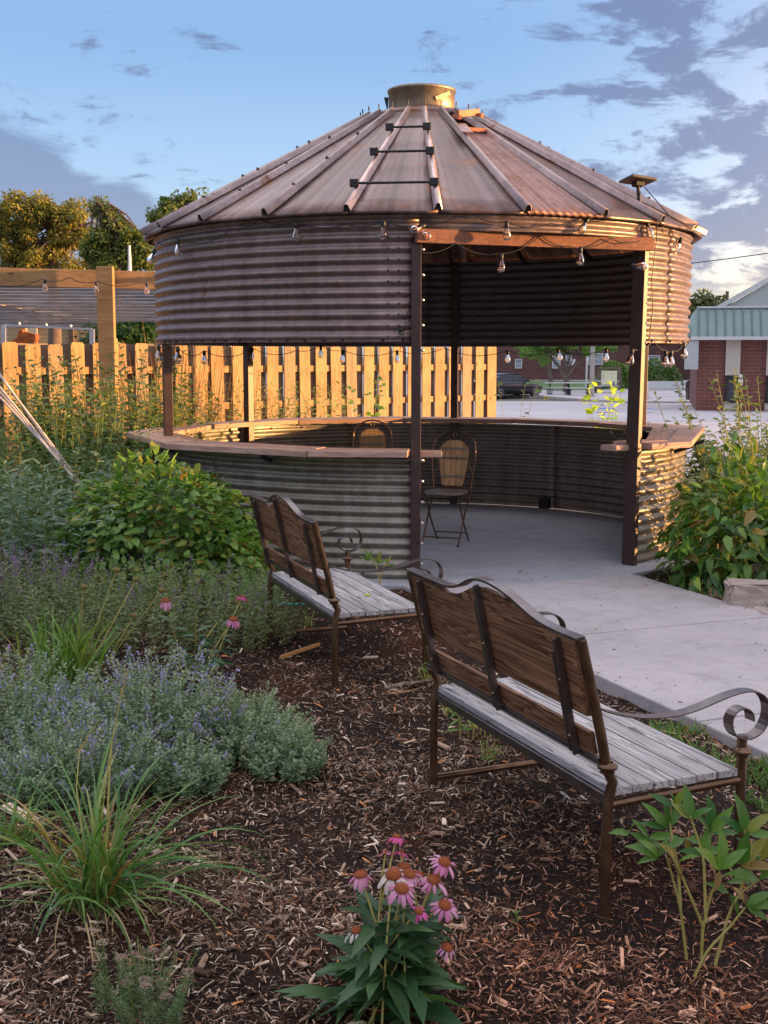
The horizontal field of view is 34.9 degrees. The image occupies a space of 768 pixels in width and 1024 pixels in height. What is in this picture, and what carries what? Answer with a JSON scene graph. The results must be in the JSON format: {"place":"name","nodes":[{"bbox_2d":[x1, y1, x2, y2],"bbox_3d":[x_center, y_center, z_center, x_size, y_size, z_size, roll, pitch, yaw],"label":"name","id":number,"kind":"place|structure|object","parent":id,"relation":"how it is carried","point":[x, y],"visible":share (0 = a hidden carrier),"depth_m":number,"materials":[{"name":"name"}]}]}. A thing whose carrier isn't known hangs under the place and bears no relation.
{"place":"outdoors","nodes":[
{"label":"outdoors","id":0,"kind":"place"},
{"bbox_2d":[128,245,131,270],"bbox_3d":[-4.503,-4.348,21.623,0.065,0.736,0.065,-3,8,-22],"label":"white mast","id":1,"kind":"object","parent":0,"point":[129,260],"visible":0.57,"depth_m":21.58,"materials":[{"name":"metal"}]},
{"bbox_2d":[0,0,767,356],"label":"sky","id":2,"kind":"structure","parent":0,"point":[133,103],"materials":[{"name":"blue"}]},
{"bbox_2d":[283,357,562,417],"bbox_3d":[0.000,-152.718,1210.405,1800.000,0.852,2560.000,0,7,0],"label":"ground","id":3,"kind":"structure","parent":0,"point":[518,399],"depth_m":75.23,"materials":[{"name":"grey concrete"}]},
{"bbox_2d":[12,330,38,343],"bbox_3d":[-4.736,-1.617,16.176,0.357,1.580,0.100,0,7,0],"label":"building","id":4,"kind":"structure","parent":3,"relation":"on","point":[24,336],"depth_m":16.04,"materials":[{"name":"brick"}]},
{"bbox_2d":[0,188,98,344],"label":"willow tree","id":5,"kind":"object","parent":3,"relation":"on","point":[65,227],"visible":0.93,"depth_m":29.05,"materials":[{"name":"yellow plant"}]},
{"bbox_2d":[0,266,156,425],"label":"pergola","id":6,"kind":"object","parent":3,"relation":"on","point":[104,310],"visible":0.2,"depth_m":15.22,"materials":[{"name":"brown wood"}]},
{"bbox_2d":[0,277,154,293],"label":"string lights","id":7,"kind":"object","parent":6,"relation":"attached to","point":[96,289],"visible":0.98,"depth_m":13.88,"materials":[{"name":"black rubber"}]},
{"bbox_2d":[0,308,194,377],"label":"tan brick house","id":8,"kind":"structure","parent":3,"relation":"on","point":[68,335],"depth_m":33.64,"materials":[{"name":"beige brick"}]},
{"bbox_2d":[74,318,157,352],"bbox_3d":[-5.134,-2.567,23.847,1.776,2.716,1.612,0,7,0],"label":"dark tree","id":9,"kind":"object","parent":3,"relation":"on","point":[134,333],"visible":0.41,"depth_m":23.35,"materials":[{"name":"green plant"}]},
{"bbox_2d":[77,194,155,270],"bbox_3d":[-5.526,-4.034,25.712,1.802,5.215,1.261,0,7,0],"label":"locust tree","id":10,"kind":"object","parent":3,"relation":"on","point":[109,240],"visible":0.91,"depth_m":25.27,"materials":[{"name":"green plant"}]},
{"bbox_2d":[145,185,209,346],"bbox_3d":[-3.811,-3.739,23.697,1.627,5.079,1.052,0,7,0],"label":"locust tree","id":11,"kind":"object","parent":3,"relation":"on","point":[167,205],"visible":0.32,"depth_m":23.29,"materials":[{"name":"green plant"}]},
{"bbox_2d":[122,320,241,423],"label":"dry weeds","id":12,"kind":"object","parent":3,"relation":"on","point":[194,374],"visible":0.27,"depth_m":15.77,"materials":[{"name":"green plant"}]},
{"bbox_2d":[0,342,496,482],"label":"wooden fence","id":13,"kind":"object","parent":3,"relation":"on","point":[307,367],"visible":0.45,"depth_m":17.22,"materials":[{"name":"brown wood"}]},
{"bbox_2d":[1,322,94,344],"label":"metal frame","id":14,"kind":"object","parent":13,"relation":"attached to","point":[4,334],"visible":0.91,"depth_m":16.80,"materials":[{"name":"metal"}]},
{"bbox_2d":[0,499,767,1023],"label":"mulch bed","id":15,"kind":"object","parent":3,"relation":"on","point":[544,903],"visible":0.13,"depth_m":4.11,"materials":[{"name":"brown wood"}]},
{"bbox_2d":[0,414,41,512],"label":"dark hedge plant","id":16,"kind":"object","parent":15,"relation":"on","point":[2,446],"visible":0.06,"depth_m":12.95,"materials":[{"name":"green plant"}]},
{"bbox_2d":[0,340,60,457],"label":"climbing rose","id":17,"kind":"object","parent":15,"relation":"on","point":[15,367],"visible":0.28,"depth_m":13.58,"materials":[{"name":"green plant"}]},
{"bbox_2d":[0,760,92,849],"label":"grass clump","id":18,"kind":"object","parent":15,"relation":"on","point":[14,819],"visible":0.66,"depth_m":4.27,"materials":[{"name":"green plant"}]},
{"bbox_2d":[0,540,101,638],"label":"salvia clump","id":19,"kind":"object","parent":15,"relation":"on","point":[14,565],"visible":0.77,"depth_m":7.64,"materials":[{"name":"green plant"}]},
{"bbox_2d":[0,640,114,762],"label":"catmint clump","id":20,"kind":"object","parent":15,"relation":"on","point":[39,704],"visible":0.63,"depth_m":5.38,"materials":[{"name":"green plant"}]},
{"bbox_2d":[0,373,131,548],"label":"pole bundle","id":21,"kind":"object","parent":15,"relation":"on","point":[52,450],"visible":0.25,"depth_m":10.01,"materials":[{"name":"beige wood"}]},
{"bbox_2d":[0,599,133,693],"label":"strap leaf clump","id":22,"kind":"object","parent":15,"relation":"on","point":[77,652],"visible":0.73,"depth_m":6.29,"materials":[{"name":"green plant"}]},
{"bbox_2d":[0,696,173,811],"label":"catmint clump","id":23,"kind":"object","parent":15,"relation":"on","point":[41,762],"visible":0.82,"depth_m":4.68,"materials":[{"name":"green plant"}]},
{"bbox_2d":[0,450,175,606],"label":"tall weeds","id":24,"kind":"object","parent":15,"relation":"on","point":[22,526],"visible":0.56,"depth_m":8.67,"materials":[{"name":"green plant"}]},
{"bbox_2d":[89,938,113,1016],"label":"yarrow plant","id":25,"kind":"object","parent":15,"relation":"on","point":[101,992],"visible":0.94,"depth_m":3.18,"materials":[{"name":"green plant"}]},
{"bbox_2d":[0,344,221,526],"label":"sunlit shrub","id":26,"kind":"object","parent":15,"relation":"on","point":[106,416],"visible":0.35,"depth_m":12.04,"materials":[{"name":"green plant"}]},
{"bbox_2d":[0,402,231,555],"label":"dense shrub","id":27,"kind":"object","parent":15,"relation":"on","point":[88,464],"visible":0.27,"depth_m":10.43,"materials":[{"name":"green plant"}]},
{"bbox_2d":[67,567,164,682],"bbox_3d":[-1.401,0.594,6.327,0.544,0.623,0.036,0,7,0],"label":"seed head stalk","id":28,"kind":"object","parent":15,"relation":"on","point":[134,579],"visible":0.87,"depth_m":6.31,"materials":[{"name":"green plant"}]},
{"bbox_2d":[1,844,241,965],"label":"dead grass","id":29,"kind":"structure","parent":15,"relation":"on","point":[125,906],"depth_m":3.76,"materials":[{"name":"plant"}]},
{"bbox_2d":[0,719,290,957],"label":"grass clump","id":30,"kind":"object","parent":15,"relation":"on","point":[105,884],"visible":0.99,"depth_m":3.78,"materials":[{"name":"green plant"}]},
{"bbox_2d":[76,667,128,890],"bbox_3d":[-0.888,0.839,3.829,0.176,0.702,0.110,0,7,0],"label":"grass plume","id":31,"kind":"object","parent":30,"relation":"on","point":[82,745],"depth_m":3.80,"materials":[{"name":"plant"}]},
{"bbox_2d":[96,939,201,1023],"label":"yarrow plant","id":32,"kind":"object","parent":15,"relation":"on","point":[143,1002],"visible":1,"depth_m":3.13,"materials":[{"name":"green plant"}]},
{"bbox_2d":[51,638,254,764],"bbox_3d":[-0.987,0.803,5.268,0.821,0.490,0.782,6,9,39],"label":"catmint clump","id":33,"kind":"object","parent":15,"relation":"on","point":[169,705],"visible":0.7,"depth_m":5.18,"materials":[{"name":"green plant"}]},
{"bbox_2d":[0,553,308,655],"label":"salvia drift","id":34,"kind":"object","parent":15,"relation":"on","point":[218,616],"visible":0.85,"depth_m":7.33,"materials":[{"name":"green plant"}]},
{"bbox_2d":[47,441,276,610],"bbox_3d":[-1.587,0.120,8.874,1.763,1.270,1.443,0,7,0],"label":"shrub","id":35,"kind":"object","parent":15,"relation":"on","point":[201,494],"visible":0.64,"depth_m":8.48,"materials":[{"name":"green plant"}]},
{"bbox_2d":[126,729,231,800],"bbox_3d":[-0.793,0.988,4.824,0.394,0.247,0.363,-5,9,-33],"label":"catmint clump","id":36,"kind":"object","parent":15,"relation":"on","point":[190,768],"visible":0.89,"depth_m":4.78,"materials":[{"name":"green plant"}]},
{"bbox_2d":[157,595,248,687],"bbox_3d":[-0.936,0.680,6.354,0.503,0.471,0.420,-1,7,-11],"label":"coneflower plant","id":37,"kind":"object","parent":15,"relation":"on","point":[165,604],"visible":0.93,"depth_m":6.36,"materials":[{"name":"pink plant"}]},
{"bbox_2d":[174,382,271,421],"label":"fence weed","id":38,"kind":"object","parent":15,"relation":"on","point":[236,413],"visible":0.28,"depth_m":15.32,"materials":[{"name":"green plant"}]},
{"bbox_2d":[169,505,281,606],"bbox_3d":[-1.130,0.349,8.570,0.824,0.785,0.723,0,7,0],"label":"shrub","id":39,"kind":"object","parent":15,"relation":"on","point":[253,563],"visible":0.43,"depth_m":8.38,"materials":[{"name":"green plant"}]},
{"bbox_2d":[145,364,311,425],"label":"wispy weeds","id":40,"kind":"object","parent":15,"relation":"on","point":[231,419],"visible":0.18,"depth_m":15.01,"materials":[{"name":"green plant"}]},
{"bbox_2d":[173,679,315,770],"bbox_3d":[-0.603,0.892,5.224,0.612,0.324,0.597,-4,8,-30],"label":"catmint clump","id":41,"kind":"object","parent":15,"relation":"on","point":[253,721],"visible":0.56,"depth_m":5.16,"materials":[{"name":"green plant"}]},
{"bbox_2d":[239,713,332,784],"bbox_3d":[-0.397,0.964,5.030,0.378,0.236,0.408,0,7,0],"label":"catmint clump","id":42,"kind":"object","parent":15,"relation":"on","point":[307,756],"visible":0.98,"depth_m":4.97,"materials":[{"name":"green plant"}]},
{"bbox_2d":[280,642,319,658],"bbox_3d":[-0.480,0.796,7.015,0.014,0.020,0.380,5,9,32],"label":"wood stick","id":43,"kind":"object","parent":15,"relation":"on","point":[297,651],"visible":1,"depth_m":7.00,"materials":[{"name":"brown wood"}]},
{"bbox_2d":[259,372,347,424],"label":"fence weed","id":44,"kind":"object","parent":15,"relation":"on","point":[297,413],"visible":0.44,"depth_m":15.69,"materials":[{"name":"green plant"}]},
{"bbox_2d":[299,611,315,626],"bbox_3d":[-0.492,0.676,7.776,0.127,0.116,0.129,0,7,0],"label":"sprout","id":45,"kind":"object","parent":15,"relation":"on","point":[307,623],"visible":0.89,"depth_m":7.77,"materials":[{"name":"green plant"}]},
{"bbox_2d":[249,493,442,689],"bbox_3d":[-0.267,0.367,6.876,0.742,0.986,1.340,-3,8,-20],"label":"garden bench","id":46,"kind":"object","parent":15,"relation":"on","point":[287,525],"visible":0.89,"depth_m":6.59,"materials":[{"name":"brown wood"}]},
{"bbox_2d":[347,371,385,416],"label":"fence vine","id":47,"kind":"object","parent":15,"relation":"on","point":[368,413],"visible":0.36,"depth_m":15.02,"materials":[{"name":"green plant"}]},
{"bbox_2d":[274,833,470,1023],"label":"coneflower plant","id":48,"kind":"object","parent":15,"relation":"on","point":[397,970],"visible":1,"depth_m":3.10,"materials":[{"name":"green plant"}]},
{"bbox_2d":[359,549,394,583],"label":"leafy sprig","id":49,"kind":"object","parent":15,"relation":"on","point":[368,557],"visible":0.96,"depth_m":8.51,"materials":[{"name":"green plant"}]},
{"bbox_2d":[0,583,767,1023],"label":"mulch shreds","id":50,"kind":"object","parent":15,"relation":"on","point":[372,893],"visible":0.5,"depth_m":3.86,"materials":[{"name":"brown wood"}]},
{"bbox_2d":[0,587,767,1023],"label":"bark chunks","id":51,"kind":"object","parent":15,"relation":"on","point":[516,963],"visible":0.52,"depth_m":4.00,"materials":[{"name":"brown wood"}]},
{"bbox_2d":[383,679,432,688],"bbox_3d":[0.124,0.888,6.306,0.288,0.027,0.030,-4,8,-28],"label":"driftwood stick","id":52,"kind":"object","parent":15,"relation":"on","point":[396,684],"visible":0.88,"depth_m":6.29,"materials":[{"name":"grey wood"}]},
{"bbox_2d":[416,658,440,681],"bbox_3d":[0.243,0.833,6.338,0.148,0.185,0.138,4,8,29],"label":"sprout","id":53,"kind":"object","parent":15,"relation":"on","point":[426,676],"visible":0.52,"depth_m":6.33,"materials":[{"name":"green plant"}]},
{"bbox_2d":[446,677,499,739],"bbox_3d":[0.408,0.862,5.503,0.248,0.329,0.235,6,9,39],"label":"sprout","id":54,"kind":"object","parent":15,"relation":"on","point":[473,726],"visible":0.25,"depth_m":5.50,"materials":[{"name":"green plant"}]},
{"bbox_2d":[475,735,502,761],"bbox_3d":[0.449,1.014,5.190,0.120,0.107,0.149,-3,8,-25],"label":"sprout","id":55,"kind":"object","parent":15,"relation":"on","point":[491,754],"visible":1,"depth_m":5.18,"materials":[{"name":"green plant"}]},
{"bbox_2d":[494,378,540,417],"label":"seedling","id":56,"kind":"object","parent":15,"relation":"on","point":[528,382],"visible":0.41,"depth_m":14.61,"materials":[{"name":"green plant"}]},
{"bbox_2d":[406,567,767,920],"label":"garden bench","id":57,"kind":"object","parent":15,"relation":"on","point":[542,706],"visible":0.99,"depth_m":4.00,"materials":[{"name":"brown wood"}]},
{"bbox_2d":[582,381,624,428],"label":"lime vine","id":58,"kind":"object","parent":15,"relation":"on","point":[595,407],"visible":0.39,"depth_m":14.24,"materials":[{"name":"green plant"}]},
{"bbox_2d":[609,404,767,524],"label":"willow shrub","id":59,"kind":"object","parent":15,"relation":"on","point":[706,446],"visible":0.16,"depth_m":11.90,"materials":[{"name":"green plant"}]},
{"bbox_2d":[610,783,767,977],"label":"peony sapling","id":60,"kind":"object","parent":15,"relation":"on","point":[746,854],"visible":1,"depth_m":3.36,"materials":[{"name":"green plant"}]},
{"bbox_2d":[641,718,767,813],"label":"edge grass","id":61,"kind":"structure","parent":15,"relation":"on","point":[679,730],"depth_m":5.18,"materials":[{"name":"green plant"}]},
{"bbox_2d":[645,431,767,596],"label":"peony bush","id":62,"kind":"object","parent":15,"relation":"on","point":[717,569],"visible":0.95,"depth_m":8.88,"materials":[{"name":"green plant"}]},
{"bbox_2d":[652,368,767,513],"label":"willow shoots","id":63,"kind":"object","parent":15,"relation":"on","point":[739,417],"visible":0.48,"depth_m":11.21,"materials":[{"name":"green plant"}]},
{"bbox_2d":[679,430,767,548],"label":"willow shrub","id":64,"kind":"object","parent":15,"relation":"on","point":[725,506],"visible":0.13,"depth_m":10.67,"materials":[{"name":"green plant"}]},
{"bbox_2d":[722,578,767,607],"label":"stone block","id":65,"kind":"structure","parent":15,"relation":"on","point":[744,592],"depth_m":8.20,"materials":[{"name":"stone"}]},
{"bbox_2d":[733,458,767,564],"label":"peony bush","id":66,"kind":"object","parent":15,"relation":"on","point":[765,488],"visible":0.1,"depth_m":9.56,"materials":[{"name":"green plant"}]},
{"bbox_2d":[747,606,767,614],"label":"stone block","id":67,"kind":"structure","parent":15,"relation":"on","point":[763,610],"depth_m":8.08,"materials":[{"name":"stone"}]},
{"bbox_2d":[750,563,767,578],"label":"stone block","id":68,"kind":"structure","parent":15,"relation":"on","point":[755,568],"depth_m":9.18,"materials":[{"name":"stone"}]},
{"bbox_2d":[496,395,689,402],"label":"kerb","id":69,"kind":"structure","parent":3,"relation":"on","point":[548,397],"depth_m":70.88,"materials":[{"name":"concrete"}]},
{"bbox_2d":[145,503,701,589],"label":"floor","id":70,"kind":"structure","parent":0,"point":[505,544],"depth_m":10.77,"materials":[{"name":"concrete"}]},
{"bbox_2d":[352,419,392,447],"bbox_3d":[-0.107,-0.440,12.626,0.427,1.009,0.468,-1,7,-4],"label":"bistro chair","id":71,"kind":"object","parent":70,"relation":"on","point":[372,437],"visible":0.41,"depth_m":12.77,"materials":[{"name":"brown metal"}]},
{"bbox_2d":[126,83,707,578],"bbox_3d":[0.398,-1.799,11.362,5.522,4.084,5.210,0,7,0],"label":"grain bin gazebo","id":72,"kind":"object","parent":70,"relation":"on","point":[430,155],"visible":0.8,"depth_m":9.72,"materials":[{"name":"metal"}]},
{"bbox_2d":[155,341,181,362],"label":"string lights","id":73,"kind":"object","parent":72,"relation":"hanging from","point":[177,357],"visible":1,"depth_m":10.12,"materials":[{"name":"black glass"}]},
{"bbox_2d":[180,345,622,364],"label":"string lights","id":74,"kind":"object","parent":72,"relation":"hanging from","point":[397,358],"visible":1,"depth_m":13.16,"materials":[{"name":"black rubber"}]},
{"bbox_2d":[396,291,410,348],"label":"string lights","id":75,"kind":"object","parent":72,"relation":"hanging from","point":[399,330],"visible":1,"depth_m":8.90,"materials":[{"name":"black rubber"}]},
{"bbox_2d":[147,213,683,263],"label":"string lights","id":76,"kind":"object","parent":72,"relation":"hanging from","point":[426,235],"visible":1,"depth_m":8.99,"materials":[{"name":"black rubber"}]},
{"bbox_2d":[419,235,647,271],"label":"string lights","id":77,"kind":"object","parent":72,"relation":"hanging from","point":[579,261],"visible":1,"depth_m":9.14,"materials":[{"name":"black rubber"}]},
{"bbox_2d":[619,174,656,202],"bbox_3d":[2.031,-2.561,9.768,0.242,0.246,0.189,-3,8,-24],"label":"satellite antenna","id":78,"kind":"object","parent":72,"relation":"attached to","point":[637,182],"visible":0.85,"depth_m":9.73,"materials":[{"name":"beige metal"}]},
{"bbox_2d":[626,340,687,366],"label":"string lights","id":79,"kind":"object","parent":72,"relation":"hanging from","point":[667,361],"visible":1,"depth_m":9.85,"materials":[{"name":"clear glass"}]},
{"bbox_2d":[644,187,669,340],"bbox_3d":[2.104,-1.969,9.667,0.214,1.231,0.345,4,8,29],"label":"antenna cable","id":80,"kind":"object","parent":72,"relation":"attached to","point":[654,259],"visible":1,"depth_m":9.66,"materials":[{"name":"black rubber"}]},
{"bbox_2d":[422,429,475,546],"bbox_3d":[0.570,-0.224,10.938,0.427,1.009,0.468,3,8,20],"label":"bistro chair","id":81,"kind":"object","parent":70,"relation":"on","point":[450,466],"visible":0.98,"depth_m":11.05,"materials":[{"name":"brown metal"}]},
{"bbox_2d":[283,375,688,400],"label":"sidewalk","id":82,"kind":"structure","parent":0,"point":[668,395],"depth_m":77.28,"materials":[{"name":"concrete"}]},
{"bbox_2d":[474,373,542,397],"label":"parked car","id":83,"kind":"object","parent":82,"relation":"on","point":[512,384],"visible":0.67,"depth_m":74.44,"materials":[{"name":"black paint"}]},
{"bbox_2d":[543,382,567,394],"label":"picnic table","id":84,"kind":"object","parent":82,"relation":"on","point":[550,387],"visible":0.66,"depth_m":77.65,"materials":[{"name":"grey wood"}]},
{"bbox_2d":[514,346,617,391],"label":"street tree","id":85,"kind":"object","parent":82,"relation":"on","point":[566,373],"visible":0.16,"depth_m":82.85,"materials":[{"name":"green plant"}]},
{"bbox_2d":[562,382,594,394],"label":"picnic table","id":86,"kind":"object","parent":82,"relation":"on","point":[568,388],"visible":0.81,"depth_m":75.84,"materials":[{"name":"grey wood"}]},
{"bbox_2d":[474,345,689,379],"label":"brown brick building","id":87,"kind":"structure","parent":82,"relation":"on","point":[529,369],"depth_m":124.28,"materials":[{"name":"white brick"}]},
{"bbox_2d":[588,353,602,364],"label":"window","id":88,"kind":"structure","parent":87,"relation":"in","point":[599,356],"depth_m":124.21,"materials":[{"name":"glass"}]},
{"bbox_2d":[589,346,594,396],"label":"concrete pole","id":89,"kind":"object","parent":82,"relation":"on","point":[592,365],"visible":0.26,"depth_m":72.25,"materials":[{"name":"grey concrete"}]},
{"bbox_2d":[594,381,618,392],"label":"picnic table","id":90,"kind":"object","parent":82,"relation":"on","point":[595,387],"visible":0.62,"depth_m":81.06,"materials":[{"name":"grey metal"}]},
{"bbox_2d":[647,357,684,389],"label":"hedge","id":91,"kind":"object","parent":82,"relation":"on","point":[669,373],"visible":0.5,"depth_m":86.62,"materials":[{"name":"green plant"}]},
{"bbox_2d":[649,381,682,396],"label":"street bench","id":92,"kind":"object","parent":82,"relation":"on","point":[662,385],"visible":0.6,"depth_m":72.71,"materials":[{"name":"grey concrete"}]},
{"bbox_2d":[685,380,689,399],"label":"street bench","id":93,"kind":"object","parent":82,"relation":"on","point":[687,387],"visible":0.25,"depth_m":68.25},
{"bbox_2d":[530,380,609,390],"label":"lawn","id":94,"kind":"structure","parent":0,"point":[541,383],"depth_m":103.32,"materials":[{"name":"green plant"}]},
{"bbox_2d":[532,348,553,383],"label":"street tree","id":95,"kind":"object","parent":94,"relation":"on","point":[550,378],"depth_m":106.62,"materials":[{"name":"brown plant"}]},
{"bbox_2d":[598,367,620,389],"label":"lit sign","id":96,"kind":"object","parent":94,"relation":"on","point":[609,375],"visible":0.94,"depth_m":87.41,"materials":[{"name":"white plastic"}]},
{"bbox_2d":[594,360,628,388],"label":"hedge","id":97,"kind":"object","parent":94,"relation":"on","point":[624,373],"visible":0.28,"depth_m":90.68,"materials":[{"name":"green plant"}]},
{"bbox_2d":[402,573,767,762],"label":"path","id":98,"kind":"structure","parent":0,"point":[649,620],"depth_m":7.15,"materials":[{"name":"concrete"}]},
{"bbox_2d":[387,565,766,751],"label":"path debris","id":99,"kind":"object","parent":98,"relation":"on","point":[636,646],"visible":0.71,"depth_m":7.11,"materials":[{"name":"brown wood"}]},
{"bbox_2d":[406,401,767,481],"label":"street","id":100,"kind":"structure","parent":0,"point":[573,410],"depth_m":47.72,"materials":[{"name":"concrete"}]},
{"bbox_2d":[254,387,313,424],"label":"fence weed","id":101,"kind":"object","parent":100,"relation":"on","point":[287,416],"visible":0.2,"depth_m":15.78,"materials":[{"name":"green plant"}]},
{"bbox_2d":[294,377,355,423],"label":"fence weed","id":102,"kind":"object","parent":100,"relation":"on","point":[323,406],"visible":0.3,"depth_m":16.18,"materials":[{"name":"green plant"}]},
{"bbox_2d":[684,277,767,409],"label":"mint roof building","id":103,"kind":"structure","parent":100,"relation":"on","point":[725,339],"depth_m":51.31,"materials":[{"name":"red brick"}]},
{"bbox_2d":[691,253,767,263],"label":"power line","id":104,"kind":"object","parent":103,"relation":"attached to","point":[730,258],"visible":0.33,"depth_m":58.91,"materials":[{"name":"black rubber"}]},
{"bbox_2d":[724,376,739,402],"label":"window","id":105,"kind":"structure","parent":103,"relation":"in","point":[729,390],"depth_m":51.38,"materials":[{"name":"grey glass"}]},
{"bbox_2d":[688,288,732,318],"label":"round tree","id":106,"kind":"object","parent":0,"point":[704,299],"visible":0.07,"depth_m":117.44,"materials":[{"name":"green plant"}]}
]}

